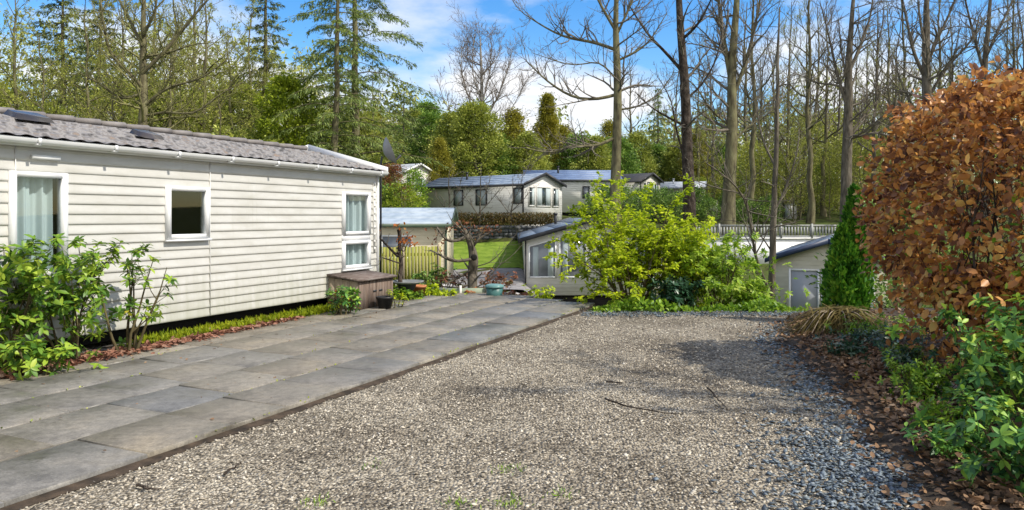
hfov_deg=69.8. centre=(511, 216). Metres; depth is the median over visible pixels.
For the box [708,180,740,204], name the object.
evergreen shrub
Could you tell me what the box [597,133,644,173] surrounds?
evergreen tree
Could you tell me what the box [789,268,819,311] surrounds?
window
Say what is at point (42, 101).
bare tree
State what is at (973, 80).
bare tree
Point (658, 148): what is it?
evergreen tree
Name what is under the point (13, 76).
bare tree
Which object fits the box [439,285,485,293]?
border edging
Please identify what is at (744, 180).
hazel bush
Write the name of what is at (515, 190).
window
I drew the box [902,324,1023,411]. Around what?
laurel shrub
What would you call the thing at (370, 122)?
understorey shrub
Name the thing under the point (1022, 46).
bare tree
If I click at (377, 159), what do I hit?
understorey shrub
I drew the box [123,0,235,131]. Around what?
bare tree
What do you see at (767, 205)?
hillside shrub
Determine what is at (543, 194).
window
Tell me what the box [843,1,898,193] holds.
bare tree
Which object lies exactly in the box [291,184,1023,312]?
ground
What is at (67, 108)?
bare tree
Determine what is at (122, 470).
soil strip
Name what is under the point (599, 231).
window
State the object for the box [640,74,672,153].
bare tree
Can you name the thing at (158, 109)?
understorey shrub
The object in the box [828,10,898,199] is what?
bare tree
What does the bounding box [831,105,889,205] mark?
hazel bush
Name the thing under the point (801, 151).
hazel bush
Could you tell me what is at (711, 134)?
hazel bush
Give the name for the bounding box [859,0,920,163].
bare tree
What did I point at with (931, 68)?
bare tree
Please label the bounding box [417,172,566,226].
static caravan
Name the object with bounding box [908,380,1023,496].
laurel shrub
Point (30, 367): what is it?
ground shrub
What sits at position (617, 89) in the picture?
bare tree
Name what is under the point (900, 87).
bare tree
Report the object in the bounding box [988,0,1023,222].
bare tree
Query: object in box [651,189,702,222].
hillside shrub
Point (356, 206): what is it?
window
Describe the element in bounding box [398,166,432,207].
ornamental shrub
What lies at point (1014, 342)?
laurel shrub
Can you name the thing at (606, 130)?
evergreen tree
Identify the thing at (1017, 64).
bare tree
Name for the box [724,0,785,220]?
bare tree
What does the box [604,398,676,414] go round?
fallen twig
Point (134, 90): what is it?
understorey shrub
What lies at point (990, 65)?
bare tree
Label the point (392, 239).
window
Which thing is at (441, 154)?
evergreen tree
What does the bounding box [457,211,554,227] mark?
clipped hedge
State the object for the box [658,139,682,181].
evergreen tree
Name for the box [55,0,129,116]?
spruce tree
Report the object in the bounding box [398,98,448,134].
evergreen tree
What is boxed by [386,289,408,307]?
pot plant
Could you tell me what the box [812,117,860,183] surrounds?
budding shrub
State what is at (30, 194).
window
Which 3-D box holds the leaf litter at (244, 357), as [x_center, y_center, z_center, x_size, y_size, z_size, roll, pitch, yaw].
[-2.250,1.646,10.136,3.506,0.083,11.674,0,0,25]
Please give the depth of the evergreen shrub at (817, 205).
55.87 m
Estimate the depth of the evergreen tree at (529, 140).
61.50 m
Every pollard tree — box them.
[378,222,418,293]
[424,211,522,287]
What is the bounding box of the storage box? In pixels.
[327,270,396,309]
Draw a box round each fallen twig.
[135,483,161,489]
[223,462,241,474]
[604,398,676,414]
[707,387,725,406]
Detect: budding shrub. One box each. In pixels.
[716,136,785,214]
[754,146,795,200]
[756,144,821,215]
[795,106,879,206]
[796,155,835,212]
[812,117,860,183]
[813,126,882,212]
[818,144,868,210]
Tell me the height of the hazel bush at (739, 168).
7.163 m
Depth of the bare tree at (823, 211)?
54.00 m
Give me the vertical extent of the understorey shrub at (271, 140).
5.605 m
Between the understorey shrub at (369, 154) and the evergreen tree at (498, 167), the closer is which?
the understorey shrub at (369, 154)
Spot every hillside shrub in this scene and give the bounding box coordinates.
[573,181,635,219]
[620,184,640,212]
[625,185,658,214]
[634,187,681,220]
[651,186,675,211]
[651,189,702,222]
[674,185,720,218]
[696,195,720,221]
[711,194,741,217]
[736,198,768,222]
[747,193,791,223]
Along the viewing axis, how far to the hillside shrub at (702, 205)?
49.81 m
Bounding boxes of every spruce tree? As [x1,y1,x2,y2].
[16,0,118,121]
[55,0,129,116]
[225,0,288,128]
[647,89,670,169]
[696,94,721,163]
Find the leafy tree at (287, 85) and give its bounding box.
[246,70,341,153]
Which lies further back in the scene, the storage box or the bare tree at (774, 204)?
the bare tree at (774, 204)
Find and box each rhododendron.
[0,233,74,370]
[0,235,159,366]
[61,242,178,351]
[637,274,705,311]
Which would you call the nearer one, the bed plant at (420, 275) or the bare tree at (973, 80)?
the bed plant at (420, 275)
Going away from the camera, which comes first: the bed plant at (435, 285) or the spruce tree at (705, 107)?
the bed plant at (435, 285)
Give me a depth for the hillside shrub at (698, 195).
51.66 m
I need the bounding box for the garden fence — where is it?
[379,244,440,286]
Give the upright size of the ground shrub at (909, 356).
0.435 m
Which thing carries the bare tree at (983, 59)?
on the ground at (833, 220)
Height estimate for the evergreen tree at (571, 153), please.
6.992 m
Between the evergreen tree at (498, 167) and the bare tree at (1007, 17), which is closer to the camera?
the bare tree at (1007, 17)
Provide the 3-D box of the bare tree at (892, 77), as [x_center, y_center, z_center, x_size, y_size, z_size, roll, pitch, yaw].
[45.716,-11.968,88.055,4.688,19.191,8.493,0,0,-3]
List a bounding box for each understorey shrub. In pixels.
[0,81,31,108]
[8,99,77,114]
[69,76,165,124]
[116,85,253,134]
[186,77,281,133]
[209,124,258,139]
[257,135,283,143]
[280,122,345,153]
[282,107,378,158]
[325,107,404,164]
[346,112,416,164]
[364,153,405,196]
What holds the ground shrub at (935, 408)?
on the leafy bed at (895, 444)
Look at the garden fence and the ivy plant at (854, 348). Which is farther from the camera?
the garden fence
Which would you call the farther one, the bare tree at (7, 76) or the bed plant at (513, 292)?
the bare tree at (7, 76)
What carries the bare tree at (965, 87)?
on the ground at (833, 220)
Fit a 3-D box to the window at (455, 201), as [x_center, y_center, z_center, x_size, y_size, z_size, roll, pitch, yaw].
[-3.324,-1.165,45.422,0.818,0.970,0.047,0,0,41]
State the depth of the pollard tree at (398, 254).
14.97 m
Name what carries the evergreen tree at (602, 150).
on the ground at (833, 220)
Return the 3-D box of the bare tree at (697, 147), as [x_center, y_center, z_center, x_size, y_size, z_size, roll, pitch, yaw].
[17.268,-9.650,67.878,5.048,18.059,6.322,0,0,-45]
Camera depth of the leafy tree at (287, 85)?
40.30 m
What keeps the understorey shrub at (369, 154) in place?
on the ground at (833, 220)
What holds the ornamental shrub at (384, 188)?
on the ground at (833, 220)
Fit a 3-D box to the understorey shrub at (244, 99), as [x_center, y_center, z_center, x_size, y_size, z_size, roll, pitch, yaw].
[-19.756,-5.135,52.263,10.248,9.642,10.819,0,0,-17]
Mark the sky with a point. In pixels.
(430, 24)
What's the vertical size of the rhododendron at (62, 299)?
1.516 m
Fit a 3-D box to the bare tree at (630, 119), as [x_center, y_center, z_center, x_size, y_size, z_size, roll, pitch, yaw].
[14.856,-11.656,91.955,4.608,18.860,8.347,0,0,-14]
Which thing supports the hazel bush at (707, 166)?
on the ground at (833, 220)
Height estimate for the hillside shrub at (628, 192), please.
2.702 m
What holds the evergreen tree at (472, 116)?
on the ground at (833, 220)
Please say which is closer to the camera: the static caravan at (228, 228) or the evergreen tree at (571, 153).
the static caravan at (228, 228)
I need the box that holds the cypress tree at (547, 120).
[530,92,569,169]
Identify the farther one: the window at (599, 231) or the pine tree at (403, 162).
the pine tree at (403, 162)
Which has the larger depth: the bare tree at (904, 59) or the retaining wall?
the bare tree at (904, 59)
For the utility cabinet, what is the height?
1.060 m
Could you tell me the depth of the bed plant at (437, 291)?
15.31 m
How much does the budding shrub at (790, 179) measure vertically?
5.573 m
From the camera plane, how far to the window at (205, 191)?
10.36 m
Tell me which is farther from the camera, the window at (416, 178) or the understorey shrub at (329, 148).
the window at (416, 178)
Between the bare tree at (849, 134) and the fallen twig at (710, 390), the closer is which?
the fallen twig at (710, 390)
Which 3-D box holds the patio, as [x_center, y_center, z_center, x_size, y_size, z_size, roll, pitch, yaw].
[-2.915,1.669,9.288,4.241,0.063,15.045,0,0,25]
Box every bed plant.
[393,285,411,299]
[401,289,424,299]
[410,271,430,284]
[412,280,438,295]
[422,262,456,293]
[426,288,466,295]
[435,270,467,286]
[479,277,502,287]
[482,268,517,292]
[502,289,531,295]
[521,283,554,298]
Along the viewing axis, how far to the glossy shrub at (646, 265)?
14.60 m
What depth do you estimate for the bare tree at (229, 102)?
47.30 m
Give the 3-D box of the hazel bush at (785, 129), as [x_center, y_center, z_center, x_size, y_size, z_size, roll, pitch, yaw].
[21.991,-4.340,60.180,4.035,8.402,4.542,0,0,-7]
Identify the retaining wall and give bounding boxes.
[454,226,541,240]
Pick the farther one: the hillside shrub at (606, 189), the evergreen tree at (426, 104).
the evergreen tree at (426, 104)
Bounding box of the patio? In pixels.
[0,293,594,507]
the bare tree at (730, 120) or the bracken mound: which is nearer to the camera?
the bracken mound
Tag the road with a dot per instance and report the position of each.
(519, 282)
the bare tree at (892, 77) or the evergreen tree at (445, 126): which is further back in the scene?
the bare tree at (892, 77)
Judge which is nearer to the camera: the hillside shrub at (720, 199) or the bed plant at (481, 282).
the bed plant at (481, 282)
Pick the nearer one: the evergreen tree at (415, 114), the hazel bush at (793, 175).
the hazel bush at (793, 175)
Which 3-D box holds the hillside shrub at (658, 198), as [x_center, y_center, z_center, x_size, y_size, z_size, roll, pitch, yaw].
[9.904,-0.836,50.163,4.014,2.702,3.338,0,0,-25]
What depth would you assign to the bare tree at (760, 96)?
82.00 m
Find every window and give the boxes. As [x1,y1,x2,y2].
[8,170,67,280]
[165,186,211,241]
[341,191,371,270]
[382,235,411,258]
[414,178,425,192]
[453,190,462,205]
[475,189,486,204]
[513,187,521,203]
[528,186,534,205]
[528,238,555,277]
[536,187,550,206]
[552,188,558,206]
[559,230,586,277]
[582,186,589,198]
[599,231,624,277]
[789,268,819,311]
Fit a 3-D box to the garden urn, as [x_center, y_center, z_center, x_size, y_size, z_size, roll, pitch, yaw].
[-2.150,1.534,15.000,0.700,0.440,0.700,0,0,0]
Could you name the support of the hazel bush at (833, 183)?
on the ground at (833, 220)
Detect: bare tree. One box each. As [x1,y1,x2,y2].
[0,0,90,110]
[0,13,120,120]
[0,21,62,107]
[24,0,176,127]
[47,92,95,117]
[59,0,272,129]
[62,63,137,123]
[66,0,181,126]
[77,15,214,131]
[80,1,212,110]
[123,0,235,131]
[138,0,262,111]
[148,0,271,132]
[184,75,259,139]
[187,15,271,133]
[206,0,286,128]
[225,72,291,141]
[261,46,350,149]
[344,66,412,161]
[507,0,678,222]
[613,0,742,305]
[622,53,648,135]
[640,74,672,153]
[657,49,701,147]
[663,18,725,177]
[664,0,794,235]
[668,29,737,198]
[679,0,818,299]
[716,65,751,149]
[721,0,785,193]
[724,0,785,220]
[737,28,816,212]
[737,30,803,148]
[741,0,813,217]
[747,50,779,188]
[757,17,818,203]
[759,1,843,213]
[772,0,847,223]
[780,0,863,203]
[782,4,867,216]
[782,66,830,194]
[786,0,909,221]
[812,58,857,186]
[815,33,880,209]
[817,28,880,183]
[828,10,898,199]
[839,0,937,199]
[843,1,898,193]
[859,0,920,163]
[866,0,953,214]
[868,41,920,163]
[869,0,1006,250]
[875,3,937,149]
[878,39,914,126]
[904,0,973,211]
[914,37,938,141]
[921,0,980,184]
[932,9,999,219]
[935,0,1023,217]
[950,47,978,191]
[962,0,1023,215]
[963,1,1023,126]
[963,17,1005,199]
[964,54,994,173]
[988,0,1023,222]
[995,18,1023,201]
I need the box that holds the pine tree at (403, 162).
[384,90,431,163]
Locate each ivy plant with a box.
[813,323,929,349]
[813,337,867,359]
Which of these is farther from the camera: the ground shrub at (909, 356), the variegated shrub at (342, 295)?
the variegated shrub at (342, 295)
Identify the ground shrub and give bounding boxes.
[1,335,108,380]
[824,313,888,337]
[844,311,945,336]
[853,350,990,403]
[860,339,941,377]
[879,344,937,364]
[896,395,981,428]
[900,415,994,461]
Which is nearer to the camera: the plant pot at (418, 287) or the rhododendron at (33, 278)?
the rhododendron at (33, 278)
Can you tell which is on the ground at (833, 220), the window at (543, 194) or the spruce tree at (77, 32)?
the spruce tree at (77, 32)
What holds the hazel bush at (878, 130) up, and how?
on the ground at (833, 220)
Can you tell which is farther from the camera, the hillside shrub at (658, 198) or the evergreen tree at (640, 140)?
the evergreen tree at (640, 140)
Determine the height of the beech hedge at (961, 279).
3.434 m
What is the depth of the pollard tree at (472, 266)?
16.73 m
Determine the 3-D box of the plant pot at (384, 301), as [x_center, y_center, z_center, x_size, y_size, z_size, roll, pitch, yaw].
[-2.280,1.565,13.150,0.324,0.270,0.324,0,0,0]
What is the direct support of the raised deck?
on the ground at (833, 220)
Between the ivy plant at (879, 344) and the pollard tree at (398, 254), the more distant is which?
the pollard tree at (398, 254)
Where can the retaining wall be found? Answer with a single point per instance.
(507, 231)
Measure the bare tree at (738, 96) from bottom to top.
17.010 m
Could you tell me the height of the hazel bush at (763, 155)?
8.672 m
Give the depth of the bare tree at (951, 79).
47.62 m
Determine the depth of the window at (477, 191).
44.13 m
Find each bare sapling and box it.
[433,161,472,210]
[457,151,505,225]
[489,172,538,225]
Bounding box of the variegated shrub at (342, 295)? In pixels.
[324,285,363,314]
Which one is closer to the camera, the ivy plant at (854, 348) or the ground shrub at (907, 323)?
the ivy plant at (854, 348)
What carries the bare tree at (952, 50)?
on the ground at (833, 220)
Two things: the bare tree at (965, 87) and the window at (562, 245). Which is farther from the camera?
the bare tree at (965, 87)
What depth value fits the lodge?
29.00 m
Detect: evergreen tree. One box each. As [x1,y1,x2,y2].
[363,110,388,154]
[387,124,412,163]
[396,110,456,165]
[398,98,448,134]
[399,108,430,163]
[422,109,482,174]
[425,137,457,181]
[437,98,513,177]
[462,130,520,175]
[497,105,537,173]
[500,130,554,174]
[547,123,578,162]
[549,130,601,169]
[565,133,623,173]
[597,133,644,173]
[598,116,624,160]
[622,130,662,176]
[641,142,681,181]
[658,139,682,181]
[676,129,720,203]
[700,141,744,201]
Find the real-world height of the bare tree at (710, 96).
15.785 m
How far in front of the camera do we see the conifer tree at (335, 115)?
39.86 m
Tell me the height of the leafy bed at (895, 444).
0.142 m
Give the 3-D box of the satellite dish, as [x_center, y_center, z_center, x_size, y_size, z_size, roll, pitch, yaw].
[-2.517,0.022,15.252,0.512,3.355,0.389,0,0,41]
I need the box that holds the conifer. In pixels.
[817,182,877,316]
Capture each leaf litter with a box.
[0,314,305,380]
[6,293,589,451]
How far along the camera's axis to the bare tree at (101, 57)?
46.85 m
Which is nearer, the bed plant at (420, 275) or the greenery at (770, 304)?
the greenery at (770, 304)
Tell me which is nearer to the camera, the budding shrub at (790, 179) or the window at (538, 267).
the window at (538, 267)
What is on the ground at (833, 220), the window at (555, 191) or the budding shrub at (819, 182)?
the budding shrub at (819, 182)
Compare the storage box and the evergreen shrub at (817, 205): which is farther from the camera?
the evergreen shrub at (817, 205)
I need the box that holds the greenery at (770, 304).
[591,294,808,313]
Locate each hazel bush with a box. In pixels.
[678,109,739,202]
[694,109,725,184]
[718,132,758,201]
[736,150,762,199]
[739,104,803,209]
[755,132,770,197]
[757,115,806,210]
[761,127,823,221]
[765,103,839,218]
[783,112,831,200]
[785,118,819,202]
[812,142,840,218]
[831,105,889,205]
[855,112,911,193]
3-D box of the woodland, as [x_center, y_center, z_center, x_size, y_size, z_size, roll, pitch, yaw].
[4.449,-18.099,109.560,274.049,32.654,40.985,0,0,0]
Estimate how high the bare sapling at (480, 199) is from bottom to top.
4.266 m
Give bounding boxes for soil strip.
[0,305,595,509]
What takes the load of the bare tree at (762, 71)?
on the ground at (833, 220)
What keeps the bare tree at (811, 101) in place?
on the ground at (833, 220)
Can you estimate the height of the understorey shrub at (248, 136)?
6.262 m
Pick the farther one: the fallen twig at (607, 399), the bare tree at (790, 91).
the bare tree at (790, 91)
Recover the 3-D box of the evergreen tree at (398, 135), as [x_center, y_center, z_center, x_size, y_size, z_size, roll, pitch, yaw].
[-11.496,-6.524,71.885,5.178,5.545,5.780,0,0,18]
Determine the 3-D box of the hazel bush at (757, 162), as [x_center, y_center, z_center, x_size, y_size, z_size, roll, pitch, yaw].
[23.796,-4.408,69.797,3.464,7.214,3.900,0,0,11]
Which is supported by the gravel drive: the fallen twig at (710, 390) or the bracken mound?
the fallen twig at (710, 390)
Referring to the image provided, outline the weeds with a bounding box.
[297,457,572,509]
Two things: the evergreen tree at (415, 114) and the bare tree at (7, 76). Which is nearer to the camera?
the bare tree at (7, 76)
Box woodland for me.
[0,0,1023,189]
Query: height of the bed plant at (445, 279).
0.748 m
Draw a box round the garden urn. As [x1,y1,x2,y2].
[393,279,423,290]
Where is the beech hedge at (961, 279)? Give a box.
[852,55,1023,389]
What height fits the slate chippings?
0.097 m
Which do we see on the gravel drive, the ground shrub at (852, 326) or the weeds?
the weeds
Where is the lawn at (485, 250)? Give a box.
[454,241,523,268]
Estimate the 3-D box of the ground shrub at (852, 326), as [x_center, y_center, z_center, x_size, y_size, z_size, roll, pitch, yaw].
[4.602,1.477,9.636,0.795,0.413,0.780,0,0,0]
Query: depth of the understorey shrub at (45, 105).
41.27 m
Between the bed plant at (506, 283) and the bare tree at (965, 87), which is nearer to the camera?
the bed plant at (506, 283)
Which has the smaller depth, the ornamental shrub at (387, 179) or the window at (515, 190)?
the ornamental shrub at (387, 179)
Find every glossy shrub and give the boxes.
[618,212,732,307]
[636,229,809,311]
[724,275,782,307]
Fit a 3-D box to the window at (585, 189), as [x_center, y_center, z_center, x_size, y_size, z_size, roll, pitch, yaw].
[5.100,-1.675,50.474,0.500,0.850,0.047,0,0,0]
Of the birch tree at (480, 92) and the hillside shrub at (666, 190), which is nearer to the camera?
the hillside shrub at (666, 190)
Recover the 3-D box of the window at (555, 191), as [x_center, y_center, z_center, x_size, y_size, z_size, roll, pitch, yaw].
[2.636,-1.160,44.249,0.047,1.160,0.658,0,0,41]
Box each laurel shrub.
[885,292,1023,433]
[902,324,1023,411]
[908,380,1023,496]
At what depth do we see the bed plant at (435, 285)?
16.12 m
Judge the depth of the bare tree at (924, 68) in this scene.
39.81 m
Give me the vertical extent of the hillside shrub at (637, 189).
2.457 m
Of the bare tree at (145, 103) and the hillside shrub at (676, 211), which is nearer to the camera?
the bare tree at (145, 103)
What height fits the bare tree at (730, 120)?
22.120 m
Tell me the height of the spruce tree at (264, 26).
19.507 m
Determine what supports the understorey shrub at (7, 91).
on the ground at (833, 220)
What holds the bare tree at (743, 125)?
on the ground at (833, 220)
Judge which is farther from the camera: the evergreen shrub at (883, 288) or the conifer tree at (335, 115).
the conifer tree at (335, 115)
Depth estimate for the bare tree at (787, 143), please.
53.42 m
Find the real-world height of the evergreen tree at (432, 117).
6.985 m
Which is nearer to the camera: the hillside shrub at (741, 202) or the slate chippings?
the slate chippings
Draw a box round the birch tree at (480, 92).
[427,0,542,175]
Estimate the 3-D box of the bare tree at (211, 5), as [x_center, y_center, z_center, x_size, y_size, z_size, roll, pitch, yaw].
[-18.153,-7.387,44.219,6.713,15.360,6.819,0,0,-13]
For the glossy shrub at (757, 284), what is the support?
on the ground at (833, 220)
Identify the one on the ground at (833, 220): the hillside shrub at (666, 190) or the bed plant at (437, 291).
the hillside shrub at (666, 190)
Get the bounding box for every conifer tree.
[265,0,402,200]
[280,0,449,177]
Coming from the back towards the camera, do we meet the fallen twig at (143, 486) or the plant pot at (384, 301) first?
the plant pot at (384, 301)
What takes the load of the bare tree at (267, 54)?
on the ground at (833, 220)
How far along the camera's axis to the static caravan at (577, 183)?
50.50 m
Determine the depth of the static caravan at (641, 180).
58.86 m
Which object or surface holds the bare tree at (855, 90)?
on the ground at (833, 220)
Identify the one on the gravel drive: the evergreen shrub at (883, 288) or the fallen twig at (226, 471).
the fallen twig at (226, 471)
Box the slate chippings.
[579,309,937,509]
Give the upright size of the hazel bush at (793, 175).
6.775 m
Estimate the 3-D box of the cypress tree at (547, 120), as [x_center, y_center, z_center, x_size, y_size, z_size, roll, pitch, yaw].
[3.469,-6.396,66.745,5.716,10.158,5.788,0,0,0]
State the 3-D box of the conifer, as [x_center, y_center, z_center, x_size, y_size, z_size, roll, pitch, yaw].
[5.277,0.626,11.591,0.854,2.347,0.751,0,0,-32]
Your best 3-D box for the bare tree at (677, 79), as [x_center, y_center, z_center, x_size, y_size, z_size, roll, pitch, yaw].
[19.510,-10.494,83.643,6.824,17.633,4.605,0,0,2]
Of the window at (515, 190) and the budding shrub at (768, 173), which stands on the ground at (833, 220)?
the budding shrub at (768, 173)
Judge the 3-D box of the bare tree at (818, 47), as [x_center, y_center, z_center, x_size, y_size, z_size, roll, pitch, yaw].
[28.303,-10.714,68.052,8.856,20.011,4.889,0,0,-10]
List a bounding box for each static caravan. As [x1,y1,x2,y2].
[0,107,388,356]
[379,163,438,199]
[379,207,458,281]
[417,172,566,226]
[523,166,622,217]
[620,172,663,209]
[660,179,706,203]
[765,234,892,311]
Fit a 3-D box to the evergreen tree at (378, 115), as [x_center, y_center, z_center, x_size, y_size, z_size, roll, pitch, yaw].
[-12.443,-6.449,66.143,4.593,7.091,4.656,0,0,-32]
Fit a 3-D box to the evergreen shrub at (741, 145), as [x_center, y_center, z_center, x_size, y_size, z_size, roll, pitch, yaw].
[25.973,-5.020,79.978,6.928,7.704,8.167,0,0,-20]
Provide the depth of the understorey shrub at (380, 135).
59.64 m
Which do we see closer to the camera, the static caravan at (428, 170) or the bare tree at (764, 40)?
the static caravan at (428, 170)
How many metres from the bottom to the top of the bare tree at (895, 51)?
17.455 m
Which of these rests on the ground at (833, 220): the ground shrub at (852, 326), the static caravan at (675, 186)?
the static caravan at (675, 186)
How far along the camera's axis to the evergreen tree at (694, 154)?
69.34 m
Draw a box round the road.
[424,268,534,295]
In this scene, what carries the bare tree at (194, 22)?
on the ground at (833, 220)
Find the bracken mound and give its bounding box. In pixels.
[772,303,899,337]
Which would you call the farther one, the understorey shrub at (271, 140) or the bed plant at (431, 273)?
the understorey shrub at (271, 140)
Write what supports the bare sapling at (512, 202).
on the ground at (833, 220)
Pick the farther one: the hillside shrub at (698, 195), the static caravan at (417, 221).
the hillside shrub at (698, 195)
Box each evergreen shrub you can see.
[694,175,715,195]
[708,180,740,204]
[737,137,773,196]
[793,193,969,307]
[799,161,840,214]
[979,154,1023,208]
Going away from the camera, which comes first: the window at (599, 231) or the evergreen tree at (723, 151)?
the window at (599, 231)
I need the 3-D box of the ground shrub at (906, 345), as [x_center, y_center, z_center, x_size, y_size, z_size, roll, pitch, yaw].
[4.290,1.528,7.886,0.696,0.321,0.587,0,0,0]
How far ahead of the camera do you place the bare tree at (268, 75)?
43.39 m
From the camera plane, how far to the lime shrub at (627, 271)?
14.35 m
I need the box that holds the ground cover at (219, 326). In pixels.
[132,304,338,343]
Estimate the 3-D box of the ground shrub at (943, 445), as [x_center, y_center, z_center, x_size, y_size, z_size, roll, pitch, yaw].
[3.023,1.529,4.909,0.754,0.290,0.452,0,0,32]
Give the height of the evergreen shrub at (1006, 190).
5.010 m
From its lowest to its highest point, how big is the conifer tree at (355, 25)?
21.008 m
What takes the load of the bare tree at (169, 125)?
on the ground at (833, 220)
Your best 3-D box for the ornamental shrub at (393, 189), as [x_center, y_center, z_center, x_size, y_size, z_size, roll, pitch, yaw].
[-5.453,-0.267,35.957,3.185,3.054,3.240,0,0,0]
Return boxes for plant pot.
[376,295,393,308]
[413,284,426,295]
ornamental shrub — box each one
[379,160,413,205]
[379,180,428,207]
[379,182,402,207]
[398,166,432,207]
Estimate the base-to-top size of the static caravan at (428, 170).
3.790 m
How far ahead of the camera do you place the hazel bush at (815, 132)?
61.93 m
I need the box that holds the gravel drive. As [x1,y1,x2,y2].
[14,311,906,509]
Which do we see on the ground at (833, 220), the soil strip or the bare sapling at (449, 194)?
the bare sapling at (449, 194)
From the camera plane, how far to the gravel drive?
5.61 m
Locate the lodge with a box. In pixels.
[517,213,658,305]
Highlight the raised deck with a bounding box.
[696,224,836,263]
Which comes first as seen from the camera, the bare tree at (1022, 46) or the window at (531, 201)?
the window at (531, 201)
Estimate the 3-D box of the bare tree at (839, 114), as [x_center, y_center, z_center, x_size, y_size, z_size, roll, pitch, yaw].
[28.206,-7.923,61.458,5.829,15.063,3.934,0,0,19]
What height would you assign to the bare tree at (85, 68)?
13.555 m
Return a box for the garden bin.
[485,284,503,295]
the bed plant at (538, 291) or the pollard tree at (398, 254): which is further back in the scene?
the bed plant at (538, 291)
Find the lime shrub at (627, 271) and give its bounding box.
[543,170,715,311]
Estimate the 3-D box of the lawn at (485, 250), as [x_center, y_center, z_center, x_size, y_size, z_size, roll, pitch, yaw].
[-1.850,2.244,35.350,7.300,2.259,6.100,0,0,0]
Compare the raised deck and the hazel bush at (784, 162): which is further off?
the hazel bush at (784, 162)
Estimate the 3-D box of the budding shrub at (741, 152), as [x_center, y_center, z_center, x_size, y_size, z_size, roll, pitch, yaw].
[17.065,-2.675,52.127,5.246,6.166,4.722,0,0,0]
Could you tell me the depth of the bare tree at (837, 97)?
74.45 m
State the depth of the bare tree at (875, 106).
49.47 m
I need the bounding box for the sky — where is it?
[0,0,1023,182]
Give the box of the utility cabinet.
[784,204,795,218]
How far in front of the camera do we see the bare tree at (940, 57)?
56.10 m
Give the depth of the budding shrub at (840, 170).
59.67 m
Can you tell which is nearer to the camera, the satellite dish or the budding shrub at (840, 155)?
the satellite dish
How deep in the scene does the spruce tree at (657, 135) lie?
77.88 m
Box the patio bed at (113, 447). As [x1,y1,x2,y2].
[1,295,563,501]
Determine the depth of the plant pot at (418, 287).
15.49 m
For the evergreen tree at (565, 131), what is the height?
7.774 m
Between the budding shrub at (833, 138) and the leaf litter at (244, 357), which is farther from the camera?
the budding shrub at (833, 138)
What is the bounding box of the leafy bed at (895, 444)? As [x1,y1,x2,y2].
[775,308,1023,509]
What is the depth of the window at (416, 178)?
56.45 m
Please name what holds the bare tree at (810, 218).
on the ground at (833, 220)
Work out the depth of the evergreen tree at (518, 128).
63.40 m
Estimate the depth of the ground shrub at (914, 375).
6.35 m
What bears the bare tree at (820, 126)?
on the ground at (833, 220)
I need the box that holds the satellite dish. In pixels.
[380,137,400,271]
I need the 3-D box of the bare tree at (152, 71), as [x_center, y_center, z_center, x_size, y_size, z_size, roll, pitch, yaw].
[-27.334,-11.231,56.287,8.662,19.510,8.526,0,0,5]
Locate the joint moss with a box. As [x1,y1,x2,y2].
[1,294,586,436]
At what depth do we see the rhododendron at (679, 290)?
13.53 m
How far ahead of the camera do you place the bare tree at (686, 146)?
26.74 m
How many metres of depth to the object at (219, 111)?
37.85 m

